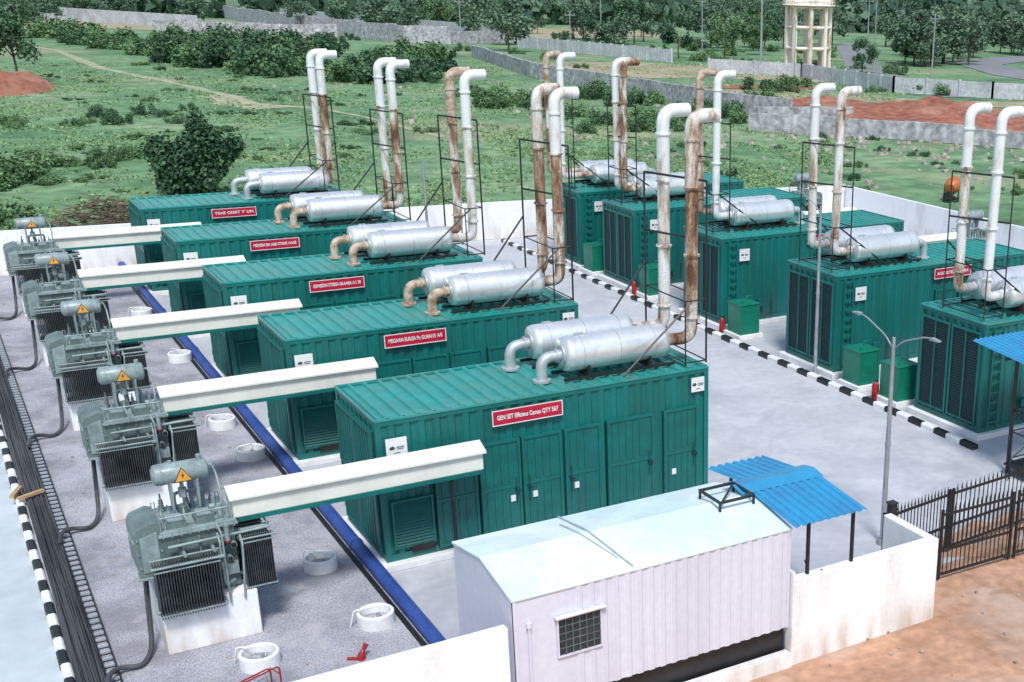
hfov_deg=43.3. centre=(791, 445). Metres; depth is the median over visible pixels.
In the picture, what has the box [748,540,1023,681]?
dirt ground
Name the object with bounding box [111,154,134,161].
shrub
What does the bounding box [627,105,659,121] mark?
shrub
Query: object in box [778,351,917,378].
concrete base
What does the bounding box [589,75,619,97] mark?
shrub
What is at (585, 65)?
shrub
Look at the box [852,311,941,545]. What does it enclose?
street lamp
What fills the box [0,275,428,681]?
gravel strip
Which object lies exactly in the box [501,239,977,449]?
kerb
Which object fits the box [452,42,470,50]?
shrub
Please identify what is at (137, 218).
end door
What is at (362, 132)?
shrub
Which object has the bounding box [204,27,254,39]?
shrub
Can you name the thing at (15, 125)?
shrub
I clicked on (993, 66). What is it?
road
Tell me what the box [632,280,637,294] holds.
fire extinguisher
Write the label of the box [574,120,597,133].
shrub
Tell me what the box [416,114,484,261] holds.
stack support frame
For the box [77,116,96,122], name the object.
shrub
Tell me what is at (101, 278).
cable duct cover
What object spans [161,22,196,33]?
shrub
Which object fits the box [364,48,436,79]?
shrub
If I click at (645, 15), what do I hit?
tree
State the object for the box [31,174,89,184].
shrub
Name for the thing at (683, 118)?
shrub
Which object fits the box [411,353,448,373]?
door
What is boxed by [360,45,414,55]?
shrub
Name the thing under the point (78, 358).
power transformer
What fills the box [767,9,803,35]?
tree
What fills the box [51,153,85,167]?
shrub
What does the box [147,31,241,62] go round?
shrub
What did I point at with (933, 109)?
red soil hill
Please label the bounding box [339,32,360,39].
shrub
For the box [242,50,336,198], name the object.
exhaust stack
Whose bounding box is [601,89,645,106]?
shrub
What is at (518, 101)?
shrub
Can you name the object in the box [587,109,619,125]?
shrub
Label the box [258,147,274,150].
shrub
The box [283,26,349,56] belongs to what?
shrub
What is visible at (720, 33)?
tree
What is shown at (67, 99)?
shrub
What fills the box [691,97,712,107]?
shrub
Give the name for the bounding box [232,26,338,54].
shrub
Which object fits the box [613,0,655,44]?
tree
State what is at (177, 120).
shrub
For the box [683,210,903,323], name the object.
generator container
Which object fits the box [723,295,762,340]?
green fuel tank
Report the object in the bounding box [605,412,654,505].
door
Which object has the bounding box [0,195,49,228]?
shrub
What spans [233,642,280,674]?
earthing pit ring
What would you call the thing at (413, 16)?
tree
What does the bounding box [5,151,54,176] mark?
shrub
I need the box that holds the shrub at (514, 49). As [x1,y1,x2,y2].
[506,47,525,53]
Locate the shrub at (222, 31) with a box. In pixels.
[143,20,263,46]
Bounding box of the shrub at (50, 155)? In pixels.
[12,144,63,166]
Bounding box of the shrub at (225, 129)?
[219,125,239,131]
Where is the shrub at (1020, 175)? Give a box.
[1012,171,1023,178]
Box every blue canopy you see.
[707,455,866,574]
[972,330,1023,478]
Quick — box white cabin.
[452,482,791,681]
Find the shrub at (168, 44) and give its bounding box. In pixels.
[147,30,201,60]
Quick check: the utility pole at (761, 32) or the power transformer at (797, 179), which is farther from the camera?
the utility pole at (761, 32)
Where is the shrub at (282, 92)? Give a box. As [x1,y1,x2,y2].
[276,91,292,93]
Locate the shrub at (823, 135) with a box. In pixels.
[819,131,827,138]
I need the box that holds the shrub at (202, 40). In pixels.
[177,32,229,57]
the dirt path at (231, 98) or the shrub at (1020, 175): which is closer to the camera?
the shrub at (1020, 175)
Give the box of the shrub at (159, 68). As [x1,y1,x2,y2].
[153,66,166,70]
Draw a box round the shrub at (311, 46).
[266,32,329,54]
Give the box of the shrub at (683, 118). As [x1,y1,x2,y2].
[679,117,705,123]
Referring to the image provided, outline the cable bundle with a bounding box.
[0,360,104,681]
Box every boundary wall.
[0,185,844,274]
[292,625,510,681]
[784,513,938,665]
[845,185,1023,249]
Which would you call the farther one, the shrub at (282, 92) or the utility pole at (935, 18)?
the utility pole at (935, 18)
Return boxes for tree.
[0,0,10,7]
[0,0,41,71]
[4,0,31,13]
[14,7,42,25]
[24,0,50,22]
[26,0,64,24]
[52,0,73,7]
[71,0,95,8]
[94,0,129,10]
[113,0,137,11]
[175,0,208,19]
[281,0,316,23]
[324,6,331,16]
[326,0,356,19]
[330,13,344,18]
[353,1,405,22]
[362,0,394,22]
[387,0,422,23]
[393,0,423,24]
[421,0,454,20]
[447,0,465,19]
[455,11,482,30]
[459,0,496,23]
[460,0,482,18]
[478,1,533,49]
[482,0,508,17]
[486,0,524,44]
[529,16,546,33]
[560,2,582,36]
[565,0,587,30]
[570,3,594,39]
[576,16,593,35]
[580,14,613,42]
[594,12,632,45]
[603,19,618,39]
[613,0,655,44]
[630,10,654,36]
[631,15,657,41]
[652,3,665,21]
[656,10,696,58]
[674,11,697,33]
[688,2,726,47]
[690,0,708,9]
[692,0,731,33]
[699,15,749,44]
[704,13,742,58]
[716,0,728,10]
[720,0,731,11]
[729,0,747,16]
[738,11,773,50]
[740,0,779,47]
[742,0,749,8]
[745,0,777,18]
[747,23,773,49]
[750,14,779,48]
[753,0,783,17]
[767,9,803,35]
[772,19,797,48]
[777,3,786,13]
[778,12,801,31]
[813,4,852,44]
[813,9,819,24]
[833,0,846,21]
[851,36,880,71]
[870,12,901,46]
[879,5,897,14]
[886,22,898,40]
[888,34,923,63]
[890,21,933,66]
[894,1,921,16]
[895,9,959,64]
[896,18,932,64]
[914,35,946,66]
[920,30,954,66]
[928,7,944,19]
[929,5,966,63]
[929,20,962,63]
[940,3,954,12]
[945,20,970,61]
[950,15,993,64]
[959,5,975,15]
[964,28,988,61]
[972,28,988,57]
[975,6,997,21]
[976,16,989,34]
[977,15,995,29]
[981,10,1000,19]
[987,2,1002,10]
[988,20,1001,52]
[991,16,1019,53]
[998,19,1023,53]
[1000,15,1023,53]
[1005,36,1023,54]
[1010,12,1023,17]
[1013,28,1023,42]
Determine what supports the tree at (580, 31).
on the terrain at (905, 178)
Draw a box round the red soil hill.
[791,95,1023,131]
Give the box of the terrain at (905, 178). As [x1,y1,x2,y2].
[0,0,1023,240]
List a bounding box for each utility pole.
[454,0,462,50]
[565,11,574,61]
[698,0,706,51]
[760,0,762,60]
[790,18,800,76]
[865,0,873,65]
[874,3,876,45]
[930,14,939,78]
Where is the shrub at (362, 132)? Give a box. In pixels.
[351,128,378,134]
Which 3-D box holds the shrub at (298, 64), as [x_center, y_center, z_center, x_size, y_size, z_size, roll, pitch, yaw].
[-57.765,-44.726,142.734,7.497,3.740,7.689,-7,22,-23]
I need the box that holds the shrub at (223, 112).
[215,109,233,114]
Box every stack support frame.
[284,93,339,197]
[350,109,410,224]
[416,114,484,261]
[493,138,573,309]
[563,99,611,188]
[607,104,656,203]
[610,171,707,375]
[698,122,763,232]
[799,141,885,271]
[942,170,1022,319]
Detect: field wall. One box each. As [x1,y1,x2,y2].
[4,4,197,25]
[152,19,337,36]
[181,3,450,43]
[276,8,495,30]
[450,30,525,43]
[471,45,792,113]
[749,113,1023,148]
[756,106,852,116]
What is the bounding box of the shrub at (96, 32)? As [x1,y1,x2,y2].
[76,28,117,45]
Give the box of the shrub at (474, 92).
[455,87,480,97]
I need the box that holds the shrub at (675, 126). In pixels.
[655,116,684,131]
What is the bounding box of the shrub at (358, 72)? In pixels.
[333,55,417,83]
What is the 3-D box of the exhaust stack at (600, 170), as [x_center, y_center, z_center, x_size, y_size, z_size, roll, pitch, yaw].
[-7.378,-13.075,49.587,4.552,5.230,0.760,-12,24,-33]
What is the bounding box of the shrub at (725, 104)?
[721,102,732,111]
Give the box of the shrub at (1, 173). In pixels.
[0,159,6,183]
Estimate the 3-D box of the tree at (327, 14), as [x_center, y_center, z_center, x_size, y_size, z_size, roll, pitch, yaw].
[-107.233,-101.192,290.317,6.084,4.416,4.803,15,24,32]
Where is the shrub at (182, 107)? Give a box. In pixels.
[177,101,198,110]
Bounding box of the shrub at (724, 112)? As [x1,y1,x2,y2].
[710,100,744,118]
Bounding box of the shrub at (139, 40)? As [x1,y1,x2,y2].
[132,36,144,45]
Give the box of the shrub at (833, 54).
[815,46,838,57]
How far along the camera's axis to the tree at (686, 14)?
278.10 m
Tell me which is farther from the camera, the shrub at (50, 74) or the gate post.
the shrub at (50, 74)
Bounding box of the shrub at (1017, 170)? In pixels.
[1013,168,1023,172]
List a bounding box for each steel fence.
[881,486,951,549]
[949,465,1023,546]
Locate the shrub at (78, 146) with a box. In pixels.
[67,143,102,149]
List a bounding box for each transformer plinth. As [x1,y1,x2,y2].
[16,282,26,316]
[35,324,94,365]
[61,382,135,430]
[96,460,189,521]
[149,575,262,654]
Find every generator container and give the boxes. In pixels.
[128,186,343,290]
[160,212,405,311]
[202,244,482,376]
[257,287,578,459]
[334,347,708,562]
[551,173,743,264]
[602,187,805,287]
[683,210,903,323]
[785,238,1023,371]
[914,296,1023,433]
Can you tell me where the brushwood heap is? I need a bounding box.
[46,192,130,227]
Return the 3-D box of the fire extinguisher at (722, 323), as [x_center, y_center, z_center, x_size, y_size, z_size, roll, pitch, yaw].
[-2.320,-4.010,40.973,0.185,0.580,0.208,7,21,15]
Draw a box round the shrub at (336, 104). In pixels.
[310,102,339,105]
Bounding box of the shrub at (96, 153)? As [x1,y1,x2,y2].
[88,145,124,159]
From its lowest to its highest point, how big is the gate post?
1.730 m
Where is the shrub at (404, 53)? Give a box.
[384,47,413,62]
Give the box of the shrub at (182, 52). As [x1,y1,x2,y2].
[170,43,237,67]
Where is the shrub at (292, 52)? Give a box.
[245,48,299,70]
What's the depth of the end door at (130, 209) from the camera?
44.53 m
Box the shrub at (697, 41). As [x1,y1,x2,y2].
[679,39,707,48]
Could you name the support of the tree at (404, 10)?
on the terrain at (905, 178)
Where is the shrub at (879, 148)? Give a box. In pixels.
[873,145,890,150]
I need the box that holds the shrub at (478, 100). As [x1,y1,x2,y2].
[472,90,496,106]
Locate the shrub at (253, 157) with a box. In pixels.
[234,152,264,159]
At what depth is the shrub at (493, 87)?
123.91 m
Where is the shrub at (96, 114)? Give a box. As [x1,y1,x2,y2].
[84,109,111,117]
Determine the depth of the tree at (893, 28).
257.23 m
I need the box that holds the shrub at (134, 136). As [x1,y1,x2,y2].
[119,132,152,139]
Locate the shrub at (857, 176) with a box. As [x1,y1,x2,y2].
[842,172,861,180]
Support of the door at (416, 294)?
in the generator container at (316, 281)
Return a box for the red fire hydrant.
[347,642,368,660]
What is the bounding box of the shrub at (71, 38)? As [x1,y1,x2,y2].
[52,25,107,44]
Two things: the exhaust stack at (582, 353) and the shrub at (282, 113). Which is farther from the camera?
the shrub at (282, 113)
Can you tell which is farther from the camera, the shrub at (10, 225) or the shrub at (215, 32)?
the shrub at (215, 32)
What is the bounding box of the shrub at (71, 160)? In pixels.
[8,151,81,164]
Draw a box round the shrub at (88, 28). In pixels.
[84,27,109,35]
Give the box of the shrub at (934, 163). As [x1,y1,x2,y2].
[930,161,944,164]
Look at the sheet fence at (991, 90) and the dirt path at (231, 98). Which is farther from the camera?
the sheet fence at (991, 90)
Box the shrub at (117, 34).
[83,26,139,48]
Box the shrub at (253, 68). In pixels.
[228,43,306,77]
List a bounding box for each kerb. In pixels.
[0,423,75,681]
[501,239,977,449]
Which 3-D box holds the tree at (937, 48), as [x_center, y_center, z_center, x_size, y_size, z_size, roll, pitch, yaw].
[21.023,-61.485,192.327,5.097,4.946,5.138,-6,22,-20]
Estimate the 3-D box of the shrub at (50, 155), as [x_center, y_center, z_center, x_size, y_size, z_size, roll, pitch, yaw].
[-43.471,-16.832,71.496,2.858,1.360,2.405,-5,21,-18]
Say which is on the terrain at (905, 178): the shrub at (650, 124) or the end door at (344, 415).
the shrub at (650, 124)
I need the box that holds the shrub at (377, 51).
[373,41,424,57]
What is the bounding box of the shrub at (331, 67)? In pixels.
[315,56,368,82]
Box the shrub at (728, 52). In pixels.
[721,47,747,55]
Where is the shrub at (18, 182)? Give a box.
[10,172,24,185]
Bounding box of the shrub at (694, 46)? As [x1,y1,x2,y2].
[684,41,711,50]
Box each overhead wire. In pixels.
[870,1,929,18]
[938,22,1019,28]
[942,19,1023,24]
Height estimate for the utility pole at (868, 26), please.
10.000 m
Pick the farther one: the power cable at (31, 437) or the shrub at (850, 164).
the shrub at (850, 164)
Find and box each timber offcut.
[9,486,22,498]
[16,488,44,499]
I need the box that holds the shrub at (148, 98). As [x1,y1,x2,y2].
[140,96,159,101]
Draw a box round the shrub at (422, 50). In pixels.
[382,35,438,60]
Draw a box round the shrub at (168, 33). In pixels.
[123,31,184,51]
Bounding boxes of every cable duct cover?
[51,222,200,250]
[77,255,245,290]
[110,298,302,342]
[155,357,378,415]
[221,440,486,540]
[803,207,856,214]
[918,232,956,243]
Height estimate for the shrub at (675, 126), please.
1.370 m
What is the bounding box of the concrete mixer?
[943,176,959,201]
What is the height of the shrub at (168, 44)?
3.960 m
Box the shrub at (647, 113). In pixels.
[619,108,652,119]
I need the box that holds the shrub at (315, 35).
[309,31,325,36]
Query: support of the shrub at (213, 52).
on the terrain at (905, 178)
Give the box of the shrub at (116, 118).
[99,110,133,124]
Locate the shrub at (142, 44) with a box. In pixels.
[130,40,153,54]
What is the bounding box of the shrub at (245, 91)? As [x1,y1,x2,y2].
[238,89,257,92]
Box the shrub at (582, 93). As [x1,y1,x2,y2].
[571,86,599,99]
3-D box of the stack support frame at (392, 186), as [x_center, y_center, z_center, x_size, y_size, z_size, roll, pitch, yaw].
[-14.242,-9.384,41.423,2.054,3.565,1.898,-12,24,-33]
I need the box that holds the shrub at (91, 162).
[84,151,118,169]
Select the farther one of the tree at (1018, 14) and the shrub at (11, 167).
the tree at (1018, 14)
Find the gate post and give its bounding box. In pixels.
[886,500,898,515]
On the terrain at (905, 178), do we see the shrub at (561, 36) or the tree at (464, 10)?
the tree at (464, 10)
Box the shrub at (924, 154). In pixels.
[906,149,930,156]
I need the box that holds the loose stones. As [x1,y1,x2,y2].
[1,292,1020,681]
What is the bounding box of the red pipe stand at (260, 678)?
[240,666,281,681]
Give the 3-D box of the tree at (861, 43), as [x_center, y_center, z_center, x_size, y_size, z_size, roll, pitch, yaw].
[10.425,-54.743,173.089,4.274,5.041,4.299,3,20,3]
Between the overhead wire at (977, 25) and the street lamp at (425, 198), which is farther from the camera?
the overhead wire at (977, 25)
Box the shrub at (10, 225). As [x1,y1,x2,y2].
[0,204,53,230]
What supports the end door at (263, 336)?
in the generator container at (393, 338)
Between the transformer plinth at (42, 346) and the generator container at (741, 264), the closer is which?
the transformer plinth at (42, 346)
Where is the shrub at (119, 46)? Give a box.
[105,34,139,49]
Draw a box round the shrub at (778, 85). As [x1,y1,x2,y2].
[764,77,801,92]
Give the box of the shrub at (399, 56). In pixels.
[343,51,418,78]
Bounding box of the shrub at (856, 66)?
[849,63,866,68]
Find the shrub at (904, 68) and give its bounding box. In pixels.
[882,63,908,73]
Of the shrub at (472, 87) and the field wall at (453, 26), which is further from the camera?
the field wall at (453, 26)
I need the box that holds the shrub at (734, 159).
[731,157,743,161]
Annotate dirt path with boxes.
[23,44,319,108]
[197,94,291,108]
[328,109,446,136]
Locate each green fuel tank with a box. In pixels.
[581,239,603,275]
[636,260,657,300]
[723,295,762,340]
[837,340,880,391]
[877,354,916,408]
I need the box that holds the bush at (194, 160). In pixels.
[140,109,248,195]
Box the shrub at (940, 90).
[913,82,950,95]
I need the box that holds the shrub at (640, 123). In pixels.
[619,114,655,131]
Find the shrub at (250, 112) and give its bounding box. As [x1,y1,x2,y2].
[232,110,256,114]
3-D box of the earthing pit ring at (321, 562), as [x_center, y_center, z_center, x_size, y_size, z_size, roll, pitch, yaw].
[-9.155,2.230,23.903,0.692,0.334,0.640,-5,21,-17]
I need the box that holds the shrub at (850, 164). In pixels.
[843,160,868,167]
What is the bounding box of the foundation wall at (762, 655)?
[612,628,791,681]
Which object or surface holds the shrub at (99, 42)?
on the terrain at (905, 178)
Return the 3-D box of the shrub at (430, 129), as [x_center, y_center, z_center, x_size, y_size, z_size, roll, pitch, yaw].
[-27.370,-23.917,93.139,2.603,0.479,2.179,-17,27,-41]
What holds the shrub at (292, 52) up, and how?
on the terrain at (905, 178)
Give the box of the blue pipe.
[118,261,445,643]
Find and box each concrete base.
[144,285,168,295]
[188,333,209,338]
[212,363,225,376]
[266,427,340,467]
[342,516,453,572]
[549,253,583,269]
[599,274,683,291]
[678,308,785,329]
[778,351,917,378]
[906,405,1023,441]
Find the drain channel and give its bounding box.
[131,287,426,646]
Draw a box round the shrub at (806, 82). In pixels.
[777,73,814,86]
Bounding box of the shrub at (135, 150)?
[114,142,148,158]
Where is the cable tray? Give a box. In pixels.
[0,336,122,681]
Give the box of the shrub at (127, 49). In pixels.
[119,41,154,55]
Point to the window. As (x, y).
(579, 631)
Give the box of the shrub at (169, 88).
[160,87,186,90]
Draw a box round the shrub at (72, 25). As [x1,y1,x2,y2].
[45,17,106,37]
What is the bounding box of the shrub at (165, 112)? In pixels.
[151,109,170,117]
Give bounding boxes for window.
[554,604,606,658]
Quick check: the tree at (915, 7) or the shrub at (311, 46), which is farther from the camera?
the tree at (915, 7)
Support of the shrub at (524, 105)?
on the terrain at (905, 178)
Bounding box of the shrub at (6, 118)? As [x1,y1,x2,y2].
[0,114,29,123]
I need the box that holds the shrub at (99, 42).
[94,35,118,48]
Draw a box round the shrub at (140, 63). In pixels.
[130,61,151,65]
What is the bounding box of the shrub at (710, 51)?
[703,48,714,54]
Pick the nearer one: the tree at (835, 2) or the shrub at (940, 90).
the shrub at (940, 90)
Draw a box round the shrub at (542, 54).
[539,51,556,59]
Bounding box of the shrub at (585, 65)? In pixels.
[573,63,589,68]
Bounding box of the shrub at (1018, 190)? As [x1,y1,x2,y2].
[1001,183,1023,195]
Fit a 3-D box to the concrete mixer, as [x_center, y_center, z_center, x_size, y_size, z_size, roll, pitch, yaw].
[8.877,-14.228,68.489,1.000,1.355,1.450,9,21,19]
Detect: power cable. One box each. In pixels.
[0,276,17,319]
[4,320,37,376]
[26,379,63,446]
[57,460,100,545]
[105,581,154,681]
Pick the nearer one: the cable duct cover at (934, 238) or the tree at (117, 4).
the cable duct cover at (934, 238)
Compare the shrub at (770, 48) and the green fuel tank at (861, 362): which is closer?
the green fuel tank at (861, 362)
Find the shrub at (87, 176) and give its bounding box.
[76,172,113,179]
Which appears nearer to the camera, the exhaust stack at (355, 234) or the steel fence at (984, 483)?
the steel fence at (984, 483)
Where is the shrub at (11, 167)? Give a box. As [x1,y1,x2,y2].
[0,153,43,183]
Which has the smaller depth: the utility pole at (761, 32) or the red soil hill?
the red soil hill
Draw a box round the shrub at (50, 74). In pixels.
[39,73,60,77]
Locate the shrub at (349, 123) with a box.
[335,119,376,125]
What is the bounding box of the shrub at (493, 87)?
[479,84,496,94]
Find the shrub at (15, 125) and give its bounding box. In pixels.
[4,117,25,129]
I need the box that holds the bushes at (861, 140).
[271,64,1023,197]
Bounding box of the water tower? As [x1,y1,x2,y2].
[783,0,834,67]
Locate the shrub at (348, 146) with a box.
[339,144,363,149]
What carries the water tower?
on the terrain at (905, 178)
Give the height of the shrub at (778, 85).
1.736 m
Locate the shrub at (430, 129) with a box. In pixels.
[411,125,440,132]
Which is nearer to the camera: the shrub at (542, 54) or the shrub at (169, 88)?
the shrub at (169, 88)
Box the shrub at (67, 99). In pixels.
[61,97,85,100]
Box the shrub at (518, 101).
[494,88,530,107]
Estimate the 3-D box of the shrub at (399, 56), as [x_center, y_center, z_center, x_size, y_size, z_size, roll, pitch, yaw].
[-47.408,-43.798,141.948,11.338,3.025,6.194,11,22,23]
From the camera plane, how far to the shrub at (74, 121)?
90.01 m
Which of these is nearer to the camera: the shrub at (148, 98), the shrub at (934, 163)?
the shrub at (934, 163)
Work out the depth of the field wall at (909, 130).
96.71 m
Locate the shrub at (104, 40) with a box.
[78,33,115,48]
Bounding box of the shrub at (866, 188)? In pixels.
[857,184,870,190]
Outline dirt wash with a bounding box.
[933,509,1023,574]
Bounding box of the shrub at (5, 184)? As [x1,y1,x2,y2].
[0,171,23,190]
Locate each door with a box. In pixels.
[128,206,140,263]
[133,211,150,286]
[160,236,176,311]
[167,242,184,310]
[202,275,221,369]
[211,283,232,376]
[257,327,280,437]
[269,338,295,452]
[301,302,333,309]
[334,298,365,305]
[335,399,362,532]
[352,415,384,553]
[367,294,396,302]
[375,358,411,378]
[401,291,426,298]
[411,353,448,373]
[433,475,480,547]
[449,348,482,367]
[478,437,523,534]
[487,344,529,362]
[519,429,564,524]
[562,422,602,515]
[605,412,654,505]
[662,404,697,493]
[933,287,955,300]
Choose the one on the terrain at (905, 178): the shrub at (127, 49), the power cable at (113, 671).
the shrub at (127, 49)
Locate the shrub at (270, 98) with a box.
[264,97,280,100]
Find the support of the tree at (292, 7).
on the terrain at (905, 178)
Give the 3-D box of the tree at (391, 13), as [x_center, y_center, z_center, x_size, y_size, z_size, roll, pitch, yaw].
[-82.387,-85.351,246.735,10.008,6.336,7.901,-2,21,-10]
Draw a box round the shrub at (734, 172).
[720,168,737,176]
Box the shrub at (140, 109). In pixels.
[130,102,161,115]
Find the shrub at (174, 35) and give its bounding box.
[147,29,228,52]
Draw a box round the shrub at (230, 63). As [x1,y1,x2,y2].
[222,53,244,68]
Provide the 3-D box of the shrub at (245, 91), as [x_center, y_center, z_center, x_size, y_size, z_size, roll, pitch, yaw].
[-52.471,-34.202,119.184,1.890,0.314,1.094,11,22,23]
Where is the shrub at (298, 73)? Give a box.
[293,56,338,75]
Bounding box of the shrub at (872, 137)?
[865,135,880,140]
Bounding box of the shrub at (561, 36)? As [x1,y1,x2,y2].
[550,30,574,39]
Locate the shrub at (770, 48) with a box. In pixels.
[765,43,779,51]
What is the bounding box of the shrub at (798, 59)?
[783,55,817,65]
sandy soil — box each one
[24,19,152,29]
[525,27,680,39]
[536,61,827,81]
[710,84,813,91]
[722,90,1023,107]
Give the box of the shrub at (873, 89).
[865,84,887,92]
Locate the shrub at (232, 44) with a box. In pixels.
[169,37,245,62]
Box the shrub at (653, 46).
[649,44,668,48]
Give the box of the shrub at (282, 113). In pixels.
[276,111,292,114]
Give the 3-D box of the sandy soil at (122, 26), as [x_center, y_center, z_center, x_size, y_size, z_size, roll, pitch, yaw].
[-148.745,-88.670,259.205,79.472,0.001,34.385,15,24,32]
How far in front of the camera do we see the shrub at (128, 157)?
74.55 m
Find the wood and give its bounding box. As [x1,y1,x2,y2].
[3,0,1023,36]
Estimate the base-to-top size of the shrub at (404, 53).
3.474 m
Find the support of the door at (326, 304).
in the generator container at (316, 281)
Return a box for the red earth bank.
[0,70,55,96]
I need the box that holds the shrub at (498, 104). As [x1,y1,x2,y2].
[486,97,510,109]
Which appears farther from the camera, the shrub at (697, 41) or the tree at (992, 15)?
the tree at (992, 15)
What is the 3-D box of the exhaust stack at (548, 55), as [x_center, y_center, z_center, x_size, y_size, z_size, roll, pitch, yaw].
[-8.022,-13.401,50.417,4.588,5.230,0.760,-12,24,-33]
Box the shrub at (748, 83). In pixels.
[739,74,784,90]
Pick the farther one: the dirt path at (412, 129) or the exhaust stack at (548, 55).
the dirt path at (412, 129)
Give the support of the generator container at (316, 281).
on the concrete base at (215, 366)
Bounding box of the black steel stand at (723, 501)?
[698,481,754,511]
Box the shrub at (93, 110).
[86,104,115,115]
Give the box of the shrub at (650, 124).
[627,114,655,132]
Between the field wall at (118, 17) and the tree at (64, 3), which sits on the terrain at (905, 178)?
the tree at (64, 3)
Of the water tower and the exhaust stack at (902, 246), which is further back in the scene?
the water tower
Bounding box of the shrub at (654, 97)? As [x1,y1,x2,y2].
[628,85,667,105]
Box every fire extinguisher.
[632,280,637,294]
[719,316,725,332]
[871,380,878,399]
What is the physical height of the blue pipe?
0.286 m
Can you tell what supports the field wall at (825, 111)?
on the terrain at (905, 178)
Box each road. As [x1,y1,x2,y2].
[0,448,63,681]
[837,43,962,96]
[955,56,1023,78]
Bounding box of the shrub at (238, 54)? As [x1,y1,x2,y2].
[229,51,260,71]
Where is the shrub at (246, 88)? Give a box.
[240,86,252,90]
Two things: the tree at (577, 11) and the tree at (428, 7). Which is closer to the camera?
the tree at (577, 11)
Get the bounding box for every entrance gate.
[936,489,1015,579]
[1012,487,1023,557]
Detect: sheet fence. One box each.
[517,36,672,62]
[707,58,1023,99]
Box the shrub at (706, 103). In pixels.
[704,98,723,106]
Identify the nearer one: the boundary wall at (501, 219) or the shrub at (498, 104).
the boundary wall at (501, 219)
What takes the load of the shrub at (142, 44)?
on the terrain at (905, 178)
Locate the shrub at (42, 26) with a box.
[11,14,60,37]
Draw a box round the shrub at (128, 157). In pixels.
[107,144,142,160]
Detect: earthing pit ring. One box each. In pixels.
[127,306,152,316]
[167,348,191,363]
[204,413,236,430]
[233,443,265,461]
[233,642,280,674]
[302,549,338,574]
[350,603,394,631]
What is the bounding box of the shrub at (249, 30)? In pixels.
[239,22,278,45]
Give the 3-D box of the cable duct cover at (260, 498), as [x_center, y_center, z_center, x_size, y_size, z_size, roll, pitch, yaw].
[-7.851,1.502,22.712,4.550,2.589,0.660,-12,24,-33]
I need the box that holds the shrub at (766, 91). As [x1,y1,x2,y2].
[743,82,783,97]
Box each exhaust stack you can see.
[229,48,326,194]
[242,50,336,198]
[273,57,395,222]
[288,59,409,228]
[328,66,469,258]
[347,69,485,265]
[401,83,559,306]
[425,87,578,315]
[501,103,690,371]
[533,108,720,383]
[542,51,633,183]
[556,52,655,187]
[611,57,684,199]
[619,58,708,201]
[695,68,776,225]
[711,70,804,230]
[806,83,894,260]
[830,86,928,267]
[953,102,1023,306]
[981,106,1023,315]
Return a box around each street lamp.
[421,151,460,221]
[794,191,821,374]
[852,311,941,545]
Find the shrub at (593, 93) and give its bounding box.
[584,89,604,99]
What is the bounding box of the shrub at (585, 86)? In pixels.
[571,83,608,95]
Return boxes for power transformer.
[3,214,81,295]
[21,249,112,341]
[44,295,150,404]
[77,359,199,491]
[125,453,278,620]
[785,172,822,210]
[949,209,986,239]
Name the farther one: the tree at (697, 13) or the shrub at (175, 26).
the tree at (697, 13)
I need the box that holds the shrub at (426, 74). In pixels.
[403,64,444,83]
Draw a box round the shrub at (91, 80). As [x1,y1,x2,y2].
[81,78,108,82]
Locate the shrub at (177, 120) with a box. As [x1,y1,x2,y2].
[162,114,185,123]
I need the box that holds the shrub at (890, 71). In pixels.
[884,66,906,75]
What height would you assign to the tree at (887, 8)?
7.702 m
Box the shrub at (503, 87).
[493,82,531,102]
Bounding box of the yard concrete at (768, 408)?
[0,236,1023,680]
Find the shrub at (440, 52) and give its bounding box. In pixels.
[354,40,453,61]
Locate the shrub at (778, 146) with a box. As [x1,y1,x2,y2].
[773,143,786,148]
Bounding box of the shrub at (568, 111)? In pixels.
[542,102,596,118]
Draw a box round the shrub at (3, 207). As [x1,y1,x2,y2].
[0,194,47,226]
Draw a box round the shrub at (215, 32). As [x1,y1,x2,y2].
[199,28,231,42]
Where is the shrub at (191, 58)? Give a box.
[179,45,237,63]
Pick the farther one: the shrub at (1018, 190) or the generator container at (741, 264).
the shrub at (1018, 190)
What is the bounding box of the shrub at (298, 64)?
[259,40,315,75]
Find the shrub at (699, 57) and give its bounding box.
[687,51,723,61]
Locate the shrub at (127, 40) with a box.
[120,33,147,47]
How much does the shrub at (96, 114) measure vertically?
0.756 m
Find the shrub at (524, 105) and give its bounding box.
[520,96,544,109]
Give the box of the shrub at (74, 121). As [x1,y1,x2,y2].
[59,117,85,126]
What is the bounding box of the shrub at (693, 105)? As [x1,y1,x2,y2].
[681,101,705,110]
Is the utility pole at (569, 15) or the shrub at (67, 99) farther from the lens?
the utility pole at (569, 15)
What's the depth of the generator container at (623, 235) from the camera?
46.59 m
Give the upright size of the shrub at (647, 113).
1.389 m
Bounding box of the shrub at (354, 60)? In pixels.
[330,53,405,83]
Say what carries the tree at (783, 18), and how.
on the terrain at (905, 178)
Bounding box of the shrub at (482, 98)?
[471,88,509,108]
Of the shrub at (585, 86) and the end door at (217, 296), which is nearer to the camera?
the end door at (217, 296)
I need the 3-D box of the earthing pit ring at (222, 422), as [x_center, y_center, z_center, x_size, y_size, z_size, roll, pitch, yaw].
[-14.431,-0.621,31.195,0.692,0.334,0.640,-15,26,-38]
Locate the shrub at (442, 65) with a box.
[410,50,459,71]
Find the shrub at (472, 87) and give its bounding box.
[457,85,484,95]
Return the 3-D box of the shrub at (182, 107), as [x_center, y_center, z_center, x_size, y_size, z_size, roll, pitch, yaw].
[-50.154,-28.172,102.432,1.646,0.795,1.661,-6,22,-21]
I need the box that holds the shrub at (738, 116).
[729,103,748,123]
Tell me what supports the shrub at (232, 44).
on the terrain at (905, 178)
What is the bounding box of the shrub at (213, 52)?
[189,37,261,68]
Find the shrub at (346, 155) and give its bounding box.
[334,152,355,157]

